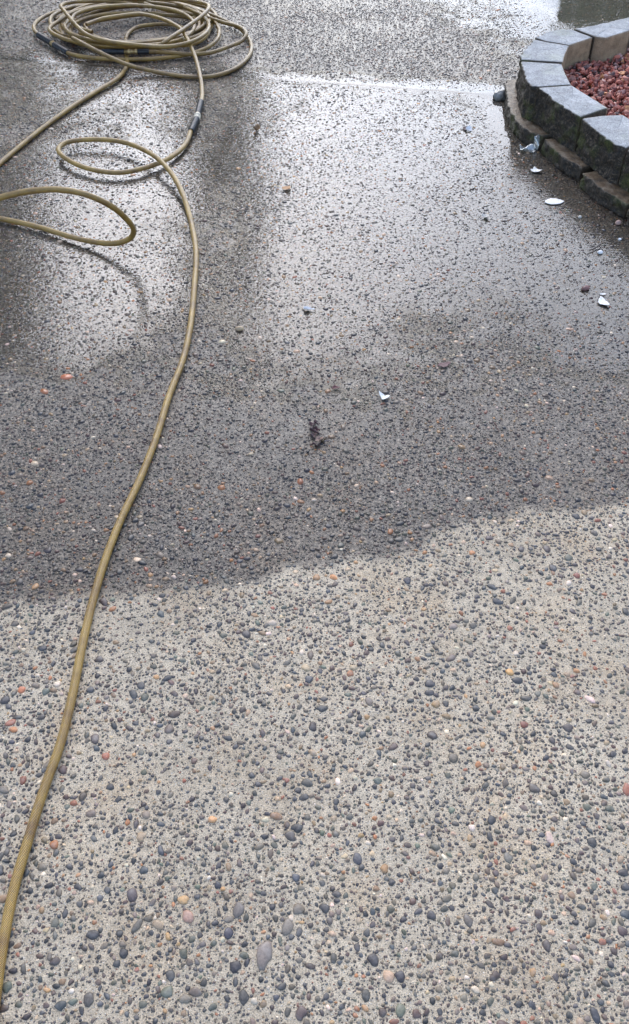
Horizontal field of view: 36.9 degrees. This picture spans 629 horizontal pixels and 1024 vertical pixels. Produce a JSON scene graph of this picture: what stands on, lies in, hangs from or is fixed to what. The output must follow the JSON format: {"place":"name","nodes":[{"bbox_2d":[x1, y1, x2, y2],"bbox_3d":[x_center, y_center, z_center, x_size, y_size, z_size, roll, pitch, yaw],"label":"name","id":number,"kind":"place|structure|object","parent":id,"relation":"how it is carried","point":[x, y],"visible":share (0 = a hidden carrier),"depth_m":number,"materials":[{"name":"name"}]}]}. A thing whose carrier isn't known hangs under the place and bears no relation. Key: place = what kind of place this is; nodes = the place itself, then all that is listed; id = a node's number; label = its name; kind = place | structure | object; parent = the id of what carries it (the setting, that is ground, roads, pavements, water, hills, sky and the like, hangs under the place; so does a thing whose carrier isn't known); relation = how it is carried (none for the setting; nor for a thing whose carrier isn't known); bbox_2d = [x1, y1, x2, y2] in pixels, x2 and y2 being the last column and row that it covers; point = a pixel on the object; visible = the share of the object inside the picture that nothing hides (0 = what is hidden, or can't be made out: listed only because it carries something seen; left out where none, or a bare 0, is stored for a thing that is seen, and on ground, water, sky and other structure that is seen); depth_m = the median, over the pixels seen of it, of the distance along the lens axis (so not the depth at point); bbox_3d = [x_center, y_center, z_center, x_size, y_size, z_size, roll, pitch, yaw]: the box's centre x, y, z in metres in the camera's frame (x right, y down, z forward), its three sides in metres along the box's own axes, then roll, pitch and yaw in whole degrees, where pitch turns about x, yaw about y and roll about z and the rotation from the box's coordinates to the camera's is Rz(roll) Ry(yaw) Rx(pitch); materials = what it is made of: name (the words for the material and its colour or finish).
{"place":"outdoors","nodes":[
{"label":"outdoors","id":0,"kind":"place"},
{"bbox_2d":[0,59,628,1023],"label":"driveway","id":1,"kind":"structure","parent":0,"point":[348,739],"depth_m":2.01,"materials":[{"name":"concrete"}]},
{"bbox_2d":[0,0,252,1002],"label":"coiled hose","id":2,"kind":"object","parent":1,"relation":"on","point":[206,18],"visible":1,"depth_m":3.42,"materials":[{"name":"yellow rubber"}]},
{"bbox_2d":[235,326,243,330],"bbox_3d":[-0.209,-0.511,2.624,0.025,0.014,0.014,-6,45,-6],"label":"pebble","id":3,"kind":"object","parent":1,"relation":"on","point":[239,328],"visible":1,"depth_m":2.62,"materials":[{"name":"beige stone"}]},
{"bbox_2d":[253,123,259,130],"bbox_3d":[-0.219,-1.447,3.546,0.033,0.025,0.024,-26,51,-24],"label":"leaf scrap","id":4,"kind":"object","parent":1,"relation":"on","point":[256,127],"visible":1,"depth_m":3.55,"materials":[{"name":"brown plant"}]},
{"bbox_2d":[309,419,329,447],"bbox_3d":[0.003,-0.193,2.303,0.047,0.011,0.095,-18,48,-17],"label":"leaf debris","id":5,"kind":"object","parent":1,"relation":"on","point":[315,430],"visible":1,"depth_m":2.30,"materials":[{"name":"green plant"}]},
{"bbox_2d":[379,391,389,398],"bbox_3d":[0.180,-0.298,2.407,0.024,0.012,0.032,-12,46,-11],"label":"petal","id":6,"kind":"object","parent":1,"relation":"on","point":[382,395],"visible":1,"depth_m":2.41,"materials":[{"name":"white plant"}]},
{"bbox_2d":[437,361,450,366],"bbox_3d":[0.346,-0.392,2.507,0.042,0.004,0.022,-17,47,-16],"label":"leaf scrap","id":7,"kind":"object","parent":1,"relation":"on","point":[445,364],"visible":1,"depth_m":2.51,"materials":[{"name":"pink plant"}]},
{"bbox_2d":[493,90,504,100],"bbox_3d":[0.740,-1.661,3.767,0.054,0.049,0.052,7,45,7],"label":"rock","id":8,"kind":"object","parent":1,"relation":"on","point":[498,95],"visible":0.93,"depth_m":3.75,"materials":[{"name":"grey stone"}]},
{"bbox_2d":[531,166,541,171],"bbox_3d":[0.780,-1.202,3.309,0.038,0.013,0.035,29,52,26],"label":"petal","id":9,"kind":"object","parent":1,"relation":"on","point":[534,169],"visible":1,"depth_m":3.32,"materials":[{"name":"white plant"}]},
{"bbox_2d":[545,198,563,203],"bbox_3d":[0.802,-1.039,3.155,0.067,0.002,0.041,-5,45,-5],"label":"fallen leaf","id":10,"kind":"object","parent":1,"relation":"on","point":[553,201],"visible":1,"depth_m":3.15,"materials":[{"name":"white plant"}]},
{"bbox_2d":[504,18,628,226],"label":"planter wall","id":11,"kind":"structure","parent":1,"relation":"on","point":[560,121],"depth_m":3.38,"materials":[{"name":"concrete"}]},
{"bbox_2d":[582,62,628,114],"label":"planter soil","id":12,"kind":"structure","parent":11,"relation":"in","point":[598,71],"depth_m":3.76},
{"bbox_2d":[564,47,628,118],"bbox_3d":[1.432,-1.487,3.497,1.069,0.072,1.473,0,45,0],"label":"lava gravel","id":13,"kind":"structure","parent":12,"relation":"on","point":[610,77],"depth_m":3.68,"materials":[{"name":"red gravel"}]},
{"bbox_2d":[582,285,589,290],"bbox_3d":[0.798,-0.658,2.772,0.026,0.014,0.020,3,45,3],"label":"bark chip","id":14,"kind":"object","parent":1,"relation":"on","point":[585,288],"visible":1,"depth_m":2.77,"materials":[{"name":"brown wood"}]},
{"bbox_2d":[598,296,608,304],"bbox_3d":[0.832,-0.607,2.717,0.028,0.009,0.045,-14,47,-14],"label":"petal","id":15,"kind":"object","parent":1,"relation":"on","point":[602,300],"visible":1,"depth_m":2.72,"materials":[{"name":"white plant"}]},
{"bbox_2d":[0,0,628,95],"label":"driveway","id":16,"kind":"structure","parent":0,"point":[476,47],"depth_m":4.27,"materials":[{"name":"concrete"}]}
]}

